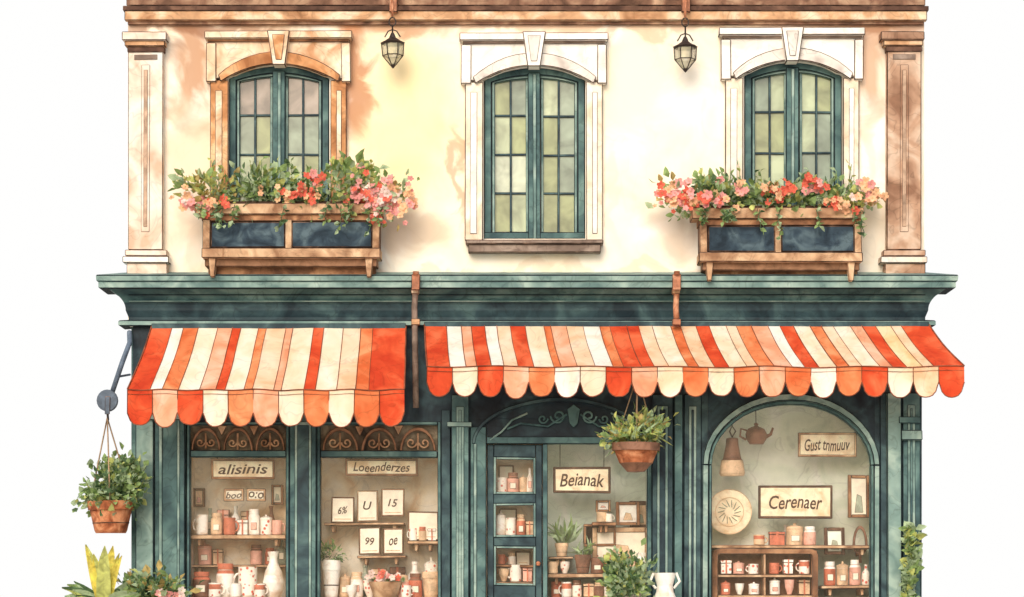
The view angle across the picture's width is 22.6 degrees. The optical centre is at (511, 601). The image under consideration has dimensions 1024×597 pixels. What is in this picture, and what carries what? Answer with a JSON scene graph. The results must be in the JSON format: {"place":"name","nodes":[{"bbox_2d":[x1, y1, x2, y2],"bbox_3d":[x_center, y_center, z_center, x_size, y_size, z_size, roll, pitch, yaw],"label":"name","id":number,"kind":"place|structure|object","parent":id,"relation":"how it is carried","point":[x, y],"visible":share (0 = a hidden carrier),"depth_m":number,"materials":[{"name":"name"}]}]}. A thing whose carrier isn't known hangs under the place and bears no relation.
{"place":"outdoors","nodes":[
{"label":"outdoors","id":0,"kind":"place"},
{"bbox_2d":[0,0,1023,596],"bbox_3d":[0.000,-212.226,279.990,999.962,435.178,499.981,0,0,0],"label":"sky","id":1,"kind":"structure","parent":0,"point":[62,168],"depth_m":515.65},
{"bbox_2d":[128,25,923,596],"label":"walls","id":2,"kind":"structure","parent":0,"point":[660,109],"depth_m":30.00,"materials":[{"name":"paint"}]},
{"bbox_2d":[204,30,352,200],"bbox_3d":[-2.722,-5.466,29.888,1.730,2.379,0.220,0,0,0],"label":"window surround","id":3,"kind":"object","parent":2,"relation":"attached to","point":[230,54],"visible":0.89,"depth_m":29.91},
{"bbox_2d":[229,67,328,200],"bbox_3d":[-2.735,-5.258,30.100,1.182,2.054,0.200,0,0,0],"label":"window frame","id":4,"kind":"object","parent":2,"relation":"in","point":[278,115],"visible":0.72,"depth_m":30.04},
{"bbox_2d":[240,78,318,200],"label":"window panes","id":5,"kind":"object","parent":4,"relation":"in","point":[311,106],"visible":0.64,"depth_m":30.12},
{"bbox_2d":[167,149,419,276],"bbox_3d":[-2.534,-4.505,29.643,2.923,1.504,0.613,0,0,0],"label":"flower window box","id":6,"kind":"object","parent":2,"relation":"attached to","point":[308,232],"visible":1,"depth_m":29.56,"materials":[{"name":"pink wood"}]},
{"bbox_2d":[123,0,929,25],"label":"top cornice and roof","id":7,"kind":"structure","parent":2,"relation":"attached to","point":[514,12],"depth_m":29.90,"materials":[{"name":"beige stone"}]},
{"bbox_2d":[380,0,403,68],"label":"hanging lantern","id":8,"kind":"object","parent":7,"relation":"hanging from","point":[392,40],"visible":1,"depth_m":29.64,"materials":[{"name":"black metal"}]},
{"bbox_2d":[673,0,697,72],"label":"hanging lantern","id":9,"kind":"object","parent":7,"relation":"hanging from","point":[684,44],"visible":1,"depth_m":29.64,"materials":[{"name":"black metal"}]},
{"bbox_2d":[96,272,957,329],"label":"shopfront cornice","id":10,"kind":"structure","parent":2,"relation":"attached to","point":[149,299],"depth_m":29.88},
{"bbox_2d":[122,31,170,272],"bbox_3d":[-4.267,-5.223,29.899,0.545,2.827,0.198,0,0,0],"label":"pilaster","id":11,"kind":"object","parent":10,"relation":"on","point":[146,252],"visible":0.98,"depth_m":29.88,"materials":[{"name":"stone"}]},
{"bbox_2d":[645,159,888,281],"bbox_3d":[2.944,-4.412,29.685,2.803,1.416,0.621,0,0,0],"label":"flower window box","id":12,"kind":"object","parent":10,"relation":"on","point":[743,234],"visible":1,"depth_m":29.56,"materials":[{"name":"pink wood"}]},
{"bbox_2d":[878,32,927,272],"bbox_3d":[4.564,-5.223,29.899,0.549,2.831,0.198,0,0,0],"label":"pilaster","id":13,"kind":"object","parent":10,"relation":"on","point":[902,252],"visible":0.98,"depth_m":29.88,"materials":[{"name":"brown stone"}]},
{"bbox_2d":[133,326,921,596],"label":"shopfront joinery","id":14,"kind":"object","parent":2,"relation":"attached to","point":[886,426],"visible":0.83,"depth_m":29.94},
{"bbox_2d":[71,330,152,533],"bbox_3d":[-4.645,-1.981,29.589,0.972,2.384,0.824,0,0,0],"label":"hanging planter","id":15,"kind":"object","parent":14,"relation":"hanging from","point":[111,503],"visible":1,"depth_m":29.52,"materials":[{"name":"green plant"}]},
{"bbox_2d":[223,489,243,501],"bbox_3d":[-3.288,-1.254,30.259,0.245,0.154,0.041,0,0,0],"label":"shop sign","id":16,"kind":"object","parent":14,"relation":"attached to","point":[233,495],"visible":1,"depth_m":30.25,"materials":[{"name":"beige wood"}]},
{"bbox_2d":[211,458,274,479],"bbox_3d":[-3.175,-1.612,30.209,0.761,0.351,0.041,0,0,0],"label":"shop sign","id":17,"kind":"object","parent":14,"relation":"attached to","point":[233,469],"visible":1,"depth_m":30.19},
{"bbox_2d":[247,489,266,501],"bbox_3d":[-3.019,-1.254,30.259,0.238,0.157,0.041,0,0,0],"label":"shop sign","id":18,"kind":"object","parent":14,"relation":"attached to","point":[256,495],"visible":1,"depth_m":30.24,"materials":[{"name":"beige wood"}]},
{"bbox_2d":[126,324,406,427],"bbox_3d":[-2.794,-2.604,29.491,3.163,1.273,0.958,0,0,0],"label":"striped awning","id":19,"kind":"object","parent":14,"relation":"attached to","point":[266,375],"visible":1,"depth_m":29.26,"materials":[{"name":"orange fabric"}]},
{"bbox_2d":[345,458,417,475],"bbox_3d":[-1.540,-1.630,30.209,0.872,0.305,0.041,0,0,0],"label":"shop sign","id":20,"kind":"object","parent":14,"relation":"attached to","point":[381,466],"visible":1,"depth_m":30.19,"materials":[{"name":"brown wood"}]},
{"bbox_2d":[411,271,419,407],"bbox_3d":[-1.119,-3.038,29.683,0.107,1.569,0.235,0,0,0],"label":"downpipe","id":21,"kind":"object","parent":14,"relation":"attached to","point":[415,289],"visible":1,"depth_m":29.71,"materials":[{"name":"orange metal"}]},
{"bbox_2d":[191,405,641,450],"bbox_3d":[-1.085,-2.033,30.004,5.384,0.535,0.095,0,0,1],"label":"scroll ornament","id":22,"kind":"object","parent":14,"relation":"attached to","point":[273,437],"visible":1,"depth_m":30.04,"materials":[{"name":"brown paint"}]},
{"bbox_2d":[487,445,541,596],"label":"entrance door","id":23,"kind":"structure","parent":14,"relation":"attached to","point":[494,497],"depth_m":30.02,"materials":[{"name":"teal paint"}]},
{"bbox_2d":[553,444,610,492],"bbox_3d":[0.826,-1.579,30.189,0.688,0.605,0.041,0,0,0],"label":"shop sign","id":24,"kind":"object","parent":14,"relation":"attached to","point":[581,479],"visible":0.99,"depth_m":30.17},
{"bbox_2d":[595,389,680,472],"bbox_3d":[1.415,-2.033,29.338,0.863,1.118,0.891,0,0,17],"label":"hanging planter","id":25,"kind":"object","parent":14,"relation":"hanging from","point":[632,454],"visible":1,"depth_m":29.17,"materials":[{"name":"ceramic"}]},
{"bbox_2d":[672,271,680,325],"bbox_3d":[1.908,-3.513,29.683,0.104,0.615,0.235,0,0,0],"label":"downpipe","id":26,"kind":"object","parent":14,"relation":"attached to","point":[676,287],"visible":1,"depth_m":29.69,"materials":[{"name":"orange metal"}]},
{"bbox_2d":[423,322,964,398],"bbox_3d":[2.060,-2.784,29.537,6.192,0.956,0.866,0,0,0],"label":"striped awning","id":27,"kind":"object","parent":14,"relation":"attached to","point":[695,359],"visible":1,"depth_m":29.32,"materials":[{"name":"orange fabric"}]},
{"bbox_2d":[759,485,832,518],"bbox_3d":[3.346,-1.173,30.189,0.874,0.399,0.041,0,0,0],"label":"shop sign","id":28,"kind":"object","parent":14,"relation":"attached to","point":[795,501],"visible":1,"depth_m":30.17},
{"bbox_2d":[797,433,856,457],"bbox_3d":[3.731,-1.850,30.309,0.701,0.295,0.041,0,0,0],"label":"shop sign","id":29,"kind":"object","parent":14,"relation":"attached to","point":[842,445],"visible":1,"depth_m":30.29,"materials":[{"name":"beige wood"}]},
{"bbox_2d":[459,32,608,240],"bbox_3d":[0.253,-5.425,29.888,1.745,2.416,0.220,0,0,0],"label":"window surround","id":30,"kind":"object","parent":2,"relation":"attached to","point":[581,55],"visible":1,"depth_m":29.91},
{"bbox_2d":[484,68,584,238],"bbox_3d":[0.263,-5.258,30.100,1.194,2.017,0.200,0,0,0],"label":"window frame","id":31,"kind":"object","parent":2,"relation":"in","point":[534,115],"visible":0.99,"depth_m":30.04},
{"bbox_2d":[491,80,577,231],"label":"window panes","id":32,"kind":"object","parent":31,"relation":"in","point":[518,210],"visible":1,"depth_m":30.13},
{"bbox_2d":[466,240,602,253],"bbox_3d":[0.265,-4.140,29.925,1.599,0.148,0.250,0,0,0],"label":"window sill","id":33,"kind":"structure","parent":2,"relation":"attached to","point":[534,246],"depth_m":29.84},
{"bbox_2d":[718,27,864,205],"bbox_3d":[3.267,-5.447,29.888,1.706,2.499,0.220,0,0,0],"label":"window surround","id":34,"kind":"object","parent":2,"relation":"attached to","point":[750,50],"visible":0.91,"depth_m":29.91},
{"bbox_2d":[744,63,841,204],"bbox_3d":[3.300,-5.277,30.100,1.154,2.096,0.200,0,0,0],"label":"window frame","id":35,"kind":"object","parent":2,"relation":"in","point":[792,112],"visible":0.66,"depth_m":30.04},
{"bbox_2d":[755,74,830,204],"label":"window panes","id":36,"kind":"object","parent":35,"relation":"in","point":[777,120],"visible":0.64,"depth_m":30.12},
{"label":"pavement","id":37,"kind":"structure","parent":0,"visible":0},
{"bbox_2d":[62,545,141,596],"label":"agave plant","id":38,"kind":"object","parent":37,"relation":"on","point":[104,571],"visible":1,"depth_m":29.03,"materials":[{"name":"yellow plant"}]},
{"bbox_2d":[116,559,204,596],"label":"shrub","id":39,"kind":"object","parent":37,"relation":"on","point":[160,586],"visible":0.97,"depth_m":29.14,"materials":[{"name":"green plant"}]},
{"bbox_2d":[592,538,657,596],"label":"potted shrub","id":40,"kind":"object","parent":37,"relation":"on","point":[619,579],"visible":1,"depth_m":29.27,"materials":[{"name":"green plant"}]},
{"bbox_2d":[650,572,680,596],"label":"ceramic pitcher","id":41,"kind":"object","parent":37,"relation":"on","point":[664,584],"visible":1,"depth_m":29.32,"materials":[{"name":"white ceramic"}]},
{"bbox_2d":[899,521,926,596],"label":"climbing ivy","id":42,"kind":"object","parent":37,"relation":"on","point":[910,567],"visible":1,"depth_m":29.76,"materials":[{"name":"green plant"}]},
{"label":"ground","id":43,"kind":"structure","parent":0,"visible":0},
{"bbox_2d":[192,405,869,596],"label":"display interiors","id":44,"kind":"object","parent":43,"relation":"on","point":[773,459],"visible":0.2,"depth_m":30.75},
{"bbox_2d":[193,488,204,505],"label":"picture frame","id":45,"kind":"object","parent":44,"relation":"attached to","point":[198,496],"visible":1,"depth_m":30.61,"materials":[{"name":"brown wood"}]},
{"bbox_2d":[193,515,207,534],"bbox_3d":[-3.672,-0.908,30.293,0.164,0.240,0.143,0,0,-39],"label":"mug","id":46,"kind":"object","parent":44,"relation":"on","point":[202,525],"visible":1,"depth_m":30.24,"materials":[{"name":"white ceramic"}]},
{"bbox_2d":[192,572,210,596],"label":"jar","id":47,"kind":"object","parent":44,"relation":"on","point":[198,578],"visible":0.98,"depth_m":30.23,"materials":[{"name":"brown ceramic"}]},
{"bbox_2d":[198,543,211,564],"bbox_3d":[-3.670,-0.571,30.598,0.165,0.269,0.167,0,0,0],"label":"canister","id":48,"kind":"object","parent":44,"relation":"on","point":[205,554],"visible":0.98,"depth_m":30.53,"materials":[{"name":"ceramic"}]},
{"bbox_2d":[208,582,224,596],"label":"mug","id":49,"kind":"object","parent":44,"relation":"on","point":[214,589],"visible":1,"depth_m":30.14,"materials":[{"name":"ceramic"}]},
{"bbox_2d":[211,513,222,534],"bbox_3d":[-3.493,-0.917,30.296,0.139,0.259,0.144,0,0,0],"label":"jar","id":50,"kind":"object","parent":44,"relation":"on","point":[216,524],"visible":1,"depth_m":30.24,"materials":[{"name":"beige ceramic"}]},
{"bbox_2d":[216,563,234,596],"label":"jar","id":51,"kind":"object","parent":44,"relation":"on","point":[225,573],"visible":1,"depth_m":30.25,"materials":[{"name":"white ceramic"}]},
{"bbox_2d":[223,518,238,534],"bbox_3d":[-3.335,-0.886,30.286,0.163,0.201,0.142,0,0,-34],"label":"mug","id":52,"kind":"object","parent":44,"relation":"on","point":[229,526],"visible":1,"depth_m":30.22,"materials":[{"name":"orange ceramic"}]},
{"bbox_2d":[226,583,240,596],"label":"mug","id":53,"kind":"object","parent":44,"relation":"on","point":[235,589],"visible":1,"depth_m":30.14,"materials":[{"name":"white ceramic"}]},
{"bbox_2d":[192,535,285,546],"bbox_3d":[-3.231,-0.721,30.470,1.129,0.135,0.540,0,0,0],"label":"display shelf","id":54,"kind":"object","parent":44,"relation":"attached to","point":[202,539],"visible":0.91,"depth_m":30.20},
{"bbox_2d":[192,565,285,571],"bbox_3d":[-3.262,-0.382,30.620,1.142,0.115,0.240,0,0,0],"label":"display shelf","id":55,"kind":"object","parent":44,"relation":"attached to","point":[200,568],"visible":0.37,"depth_m":30.50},
{"bbox_2d":[234,566,256,596],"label":"mug","id":56,"kind":"object","parent":44,"relation":"on","point":[247,577],"visible":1,"depth_m":30.23,"materials":[{"name":"ceramic"}]},
{"bbox_2d":[248,510,259,534],"bbox_3d":[-3.056,-0.936,30.336,0.144,0.303,0.144,0,0,0],"label":"jar","id":57,"kind":"object","parent":44,"relation":"on","point":[254,523],"visible":1,"depth_m":30.28,"materials":[{"name":"white ceramic"}]},
{"bbox_2d":[250,545,261,563],"bbox_3d":[-3.056,-0.560,30.600,0.141,0.236,0.136,0,0,0],"label":"jar","id":58,"kind":"object","parent":44,"relation":"on","point":[256,554],"visible":1,"depth_m":30.54,"materials":[{"name":"ceramic"}]},
{"bbox_2d":[254,583,267,596],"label":"mug","id":59,"kind":"object","parent":44,"relation":"on","point":[259,589],"visible":1,"depth_m":30.15,"materials":[{"name":"ceramic"}]},
{"bbox_2d":[260,515,271,534],"bbox_3d":[-2.911,-0.905,30.300,0.146,0.242,0.142,0,0,0],"label":"canister","id":60,"kind":"object","parent":44,"relation":"on","point":[265,525],"visible":1,"depth_m":30.24,"materials":[{"name":"ceramic"}]},
{"bbox_2d":[262,552,283,596],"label":"vase","id":61,"kind":"object","parent":44,"relation":"on","point":[273,580],"visible":1,"depth_m":30.24,"materials":[{"name":"white ceramic"}]},
{"bbox_2d":[271,484,283,504],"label":"picture frame","id":62,"kind":"object","parent":44,"relation":"on","point":[277,494],"visible":1,"depth_m":30.61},
{"bbox_2d":[322,538,347,596],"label":"potted plant","id":63,"kind":"object","parent":44,"relation":"on","point":[331,568],"visible":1,"depth_m":30.23,"materials":[{"name":"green plant"}]},
{"bbox_2d":[331,497,353,522],"bbox_3d":[-2.008,-1.084,30.315,0.278,0.303,0.041,0,0,0],"label":"price card","id":64,"kind":"object","parent":44,"relation":"on","point":[342,509],"visible":1,"depth_m":30.30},
{"bbox_2d":[339,573,350,596],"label":"bottle","id":65,"kind":"object","parent":44,"relation":"on","point":[344,580],"visible":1,"depth_m":30.34,"materials":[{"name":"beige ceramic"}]},
{"bbox_2d":[350,572,362,596],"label":"jar","id":66,"kind":"object","parent":44,"relation":"on","point":[356,579],"visible":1,"depth_m":30.24,"materials":[{"name":"white ceramic"}]},
{"bbox_2d":[324,523,405,532],"bbox_3d":[-1.751,-0.877,30.535,0.959,0.113,0.410,0,0,0],"label":"display shelf","id":67,"kind":"object","parent":44,"relation":"attached to","point":[335,525],"visible":0.92,"depth_m":30.33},
{"bbox_2d":[357,490,377,521],"bbox_3d":[-1.712,-1.127,30.315,0.254,0.375,0.041,0,0,0],"label":"price card","id":68,"kind":"object","parent":44,"relation":"on","point":[367,506],"visible":1,"depth_m":30.30,"materials":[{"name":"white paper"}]},
{"bbox_2d":[358,527,380,554],"bbox_3d":[-1.688,-0.716,30.335,0.266,0.329,0.041,0,0,0],"label":"price card","id":69,"kind":"object","parent":44,"relation":"on","point":[369,540],"visible":1,"depth_m":30.32,"materials":[{"name":"white paper"}]},
{"bbox_2d":[357,555,407,564],"bbox_3d":[-1.546,-0.491,30.535,0.591,0.119,0.410,0,0,0],"label":"display shelf","id":70,"kind":"object","parent":44,"relation":"attached to","point":[395,557],"visible":1,"depth_m":30.33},
{"bbox_2d":[364,569,405,596],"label":"flower basket","id":71,"kind":"object","parent":44,"relation":"on","point":[380,586],"visible":1,"depth_m":30.10,"materials":[{"name":"beige wicker"}]},
{"bbox_2d":[381,489,404,516],"bbox_3d":[-1.409,-1.163,30.309,0.273,0.334,0.041,0,0,0],"label":"price card","id":72,"kind":"object","parent":44,"relation":"on","point":[392,502],"visible":1,"depth_m":30.29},
{"bbox_2d":[383,529,403,554],"bbox_3d":[-1.404,-0.707,30.329,0.244,0.303,0.041,0,0,0],"label":"price card","id":73,"kind":"object","parent":44,"relation":"on","point":[393,541],"visible":1,"depth_m":30.31,"materials":[{"name":"white paper"}]},
{"bbox_2d":[409,573,421,596],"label":"jar","id":74,"kind":"object","parent":44,"relation":"on","point":[415,581],"visible":1,"depth_m":30.24,"materials":[{"name":"orange ceramic"}]},
{"bbox_2d":[407,541,437,551],"bbox_3d":[-1.049,-0.657,30.495,0.384,0.126,0.490,0,0,0],"label":"display shelf","id":75,"kind":"object","parent":44,"relation":"attached to","point":[417,544],"visible":0.91,"depth_m":30.25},
{"bbox_2d":[408,512,437,540],"bbox_3d":[-1.050,-0.888,30.288,0.366,0.347,0.041,0,0,0],"label":"price card","id":76,"kind":"object","parent":44,"relation":"on","point":[427,520],"visible":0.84,"depth_m":30.27,"materials":[{"name":"white paper"}]},
{"bbox_2d":[422,572,437,596],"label":"pot","id":77,"kind":"object","parent":44,"relation":"on","point":[430,583],"visible":0.9,"depth_m":30.20,"materials":[{"name":"beige ceramic"}]},
{"bbox_2d":[496,511,505,533],"bbox_3d":[-0.131,-0.921,30.250,0.124,0.303,0.122,0,0,0],"label":"canister","id":78,"kind":"object","parent":44,"relation":"on","point":[500,523],"visible":1,"depth_m":30.20,"materials":[{"name":"white ceramic"}]},
{"bbox_2d":[498,465,513,477],"bbox_3d":[-0.070,-1.514,30.410,0.182,0.216,0.041,0,0,0],"label":"price card","id":79,"kind":"object","parent":44,"relation":"on","point":[504,470],"visible":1,"depth_m":30.39,"materials":[{"name":"beige paper"}]},
{"bbox_2d":[507,472,518,491],"bbox_3d":[0.011,-1.399,30.246,0.138,0.246,0.144,0,0,0],"label":"jar","id":80,"kind":"object","parent":44,"relation":"on","point":[512,482],"visible":0.98,"depth_m":30.19,"materials":[{"name":"ceramic"}]},
{"bbox_2d":[507,565,520,580],"bbox_3d":[0.030,-0.335,30.243,0.162,0.200,0.144,0,0,-40],"label":"mug","id":81,"kind":"object","parent":44,"relation":"on","point":[514,572],"visible":1,"depth_m":30.19,"materials":[{"name":"ceramic"}]},
{"bbox_2d":[517,515,525,533],"bbox_3d":[0.112,-0.897,30.246,0.112,0.255,0.115,0,0,0],"label":"jar","id":82,"kind":"object","parent":44,"relation":"on","point":[521,524],"visible":1,"depth_m":30.21,"materials":[{"name":"orange ceramic"}]},
{"bbox_2d":[515,551,530,564],"bbox_3d":[0.131,-0.506,30.390,0.184,0.186,0.041,0,0,0],"label":"box","id":83,"kind":"object","parent":44,"relation":"on","point":[523,557],"visible":1,"depth_m":30.37,"materials":[{"name":"cardboard"}]},
{"bbox_2d":[542,513,582,555],"bbox_3d":[0.581,-0.797,30.249,0.542,0.518,0.459,0,0,0],"label":"potted plant","id":84,"kind":"object","parent":44,"relation":"on","point":[563,537],"visible":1,"depth_m":30.25,"materials":[{"name":"green plant"}]},
{"bbox_2d":[558,582,571,596],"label":"mug","id":85,"kind":"object","parent":44,"relation":"on","point":[566,589],"visible":1,"depth_m":30.25,"materials":[{"name":"white ceramic"}]},
{"bbox_2d":[548,573,602,583],"bbox_3d":[1.016,-0.266,30.470,1.191,0.137,0.540,0,0,0],"label":"display shelf","id":86,"kind":"object","parent":44,"relation":"attached to","point":[556,576],"visible":0.44,"depth_m":30.20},
{"bbox_2d":[569,535,594,572],"bbox_3d":[0.848,-0.566,30.267,0.445,0.456,0.200,0,0,44],"label":"potted plant","id":87,"kind":"object","parent":44,"relation":"on","point":[582,561],"visible":1,"depth_m":30.21,"materials":[{"name":"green plant"}]},
{"bbox_2d":[590,555,602,572],"bbox_3d":[1.006,-0.447,30.298,0.167,0.219,0.167,0,0,0],"label":"canister","id":88,"kind":"object","parent":44,"relation":"on","point":[596,564],"visible":0.88,"depth_m":30.23,"materials":[{"name":"brown ceramic"}]},
{"bbox_2d":[596,500,610,511],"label":"picture frame","id":89,"kind":"object","parent":44,"relation":"on","point":[603,505],"visible":1,"depth_m":30.43,"materials":[{"name":"brown wood"}]},
{"bbox_2d":[592,527,645,558],"bbox_3d":[1.299,-0.660,30.470,0.697,0.454,0.040,0,0,0],"label":"picture frame","id":90,"kind":"object","parent":44,"relation":"attached to","point":[628,539],"visible":0.7,"depth_m":30.47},
{"bbox_2d":[616,501,639,525],"bbox_3d":[1.379,-1.045,30.420,0.285,0.286,0.040,0,0,0],"label":"picture frame","id":91,"kind":"object","parent":44,"relation":"attached to","point":[627,513],"visible":1,"depth_m":30.41,"materials":[{"name":"brown wood"}]},
{"bbox_2d":[629,501,645,526],"bbox_3d":[1.524,-1.034,30.520,0.251,0.336,0.040,0,0,0],"label":"picture frame","id":92,"kind":"object","parent":44,"relation":"attached to","point":[642,513],"visible":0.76,"depth_m":30.51,"materials":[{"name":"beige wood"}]},
{"bbox_2d":[711,489,752,533],"bbox_3d":[2.589,-1.067,30.448,0.543,0.539,0.044,0,0,0],"label":"decorative plate","id":93,"kind":"object","parent":44,"relation":"on","point":[732,511],"visible":0.9,"depth_m":30.45,"materials":[{"name":"beige ceramic"}]},
{"bbox_2d":[719,424,744,475],"bbox_3d":[2.603,-1.969,30.300,0.309,0.968,0.305,0,0,0],"label":"hanging bell vase","id":94,"kind":"object","parent":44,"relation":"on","point":[731,464],"visible":0.98,"depth_m":30.21,"materials":[{"name":"beige ceramic"}]},
{"bbox_2d":[739,410,773,444],"bbox_3d":[2.897,-2.143,30.300,0.336,0.565,0.262,0,0,-37],"label":"hanging teapot","id":95,"kind":"object","parent":44,"relation":"hanging from","point":[756,434],"visible":0.98,"depth_m":30.22,"materials":[{"name":"brown ceramic"}]},
{"bbox_2d":[711,549,817,596],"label":"compartment cabinet","id":96,"kind":"object","parent":44,"relation":"on","point":[763,559],"visible":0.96,"depth_m":30.42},
{"bbox_2d":[720,560,731,573],"bbox_3d":[2.532,-0.407,30.259,0.141,0.164,0.101,0,0,0],"label":"gift box","id":97,"kind":"object","parent":96,"relation":"on","point":[725,566],"visible":1,"depth_m":30.22,"materials":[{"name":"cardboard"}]},
{"bbox_2d":[796,560,809,573],"bbox_3d":[3.451,-0.406,30.284,0.149,0.167,0.130,0,0,-40],"label":"mug","id":98,"kind":"object","parent":96,"relation":"in","point":[804,566],"visible":1,"depth_m":30.24,"materials":[{"name":"ceramic"}]},
{"bbox_2d":[797,579,809,594],"bbox_3d":[3.458,-0.171,30.330,0.143,0.181,0.104,0,0,0],"label":"gift box","id":99,"kind":"object","parent":96,"relation":"on","point":[803,586],"visible":1,"depth_m":30.29,"materials":[{"name":"beige cardboard"}]},
{"bbox_2d":[768,532,784,544],"bbox_3d":[3.141,-0.745,30.355,0.188,0.162,0.134,0,0,0],"label":"gift box","id":100,"kind":"object","parent":44,"relation":"on","point":[776,538],"visible":1,"depth_m":30.30,"materials":[{"name":"orange cardboard"}]},
{"bbox_2d":[711,545,868,555],"bbox_3d":[3.292,-0.606,30.470,1.917,0.127,0.540,0,0,0],"label":"display shelf","id":101,"kind":"object","parent":44,"relation":"attached to","point":[862,548],"visible":0.71,"depth_m":30.20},
{"bbox_2d":[786,523,802,544],"bbox_3d":[3.345,-0.797,30.318,0.211,0.263,0.207,0,0,0],"label":"canister","id":102,"kind":"object","parent":44,"relation":"on","point":[794,533],"visible":1,"depth_m":30.24,"materials":[{"name":"beige ceramic"}]},
{"bbox_2d":[804,526,815,544],"bbox_3d":[3.527,-0.776,30.300,0.152,0.218,0.146,0,0,0],"label":"jar","id":103,"kind":"object","parent":44,"relation":"on","point":[809,535],"visible":1,"depth_m":30.24,"materials":[{"name":"ceramic"}]},
{"bbox_2d":[823,562,834,584],"bbox_3d":[3.762,-0.333,30.346,0.139,0.281,0.144,0,0,0],"label":"jar","id":104,"kind":"object","parent":44,"relation":"on","point":[829,573],"visible":1,"depth_m":30.29,"materials":[{"name":"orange ceramic"}]},
{"bbox_2d":[824,528,844,554],"bbox_3d":[3.819,-0.714,30.320,0.245,0.324,0.040,0,0,0],"label":"picture frame","id":105,"kind":"object","parent":44,"relation":"attached to","point":[834,536],"visible":1,"depth_m":30.30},
{"bbox_2d":[836,561,847,584],"bbox_3d":[3.914,-0.335,30.348,0.147,0.283,0.147,0,0,0],"label":"canister","id":106,"kind":"object","parent":44,"relation":"on","point":[841,573],"visible":1,"depth_m":30.29,"materials":[{"name":"beige ceramic"}]},
{"bbox_2d":[818,585,868,595],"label":"display shelf","id":107,"kind":"object","parent":44,"relation":"attached to","point":[827,589],"visible":0.94,"depth_m":30.25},
{"bbox_2d":[849,560,860,584],"bbox_3d":[4.068,-0.343,30.346,0.144,0.297,0.144,0,0,0],"label":"jar","id":108,"kind":"object","parent":44,"relation":"on","point":[855,573],"visible":1,"depth_m":30.29,"materials":[{"name":"ceramic"}]},
{"bbox_2d":[848,475,868,517],"bbox_3d":[4.106,-1.241,30.320,0.262,0.508,0.040,0,0,0],"label":"picture frame","id":109,"kind":"object","parent":44,"relation":"attached to","point":[858,496],"visible":1,"depth_m":30.31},
{"bbox_2d":[852,526,867,562],"bbox_3d":[4.124,-0.674,30.311,0.211,0.442,0.037,0,0,0],"label":"hand mirror","id":110,"kind":"object","parent":44,"relation":"attached to","point":[865,537],"visible":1,"depth_m":30.30,"materials":[{"name":"brown wood"}]},
{"bbox_3d":[1.207,-0.497,30.610,0.389,0.330,0.220,0,0,0],"label":"wooden crate","id":111,"kind":"object","parent":44,"relation":"on","visible":0},
{"bbox_2d":[583,524,615,545],"bbox_3d":[1.044,-0.790,30.575,0.391,0.266,0.250,0,0,0],"label":"wooden crate","id":112,"kind":"object","parent":111,"relation":"on","point":[587,529],"visible":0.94,"depth_m":30.45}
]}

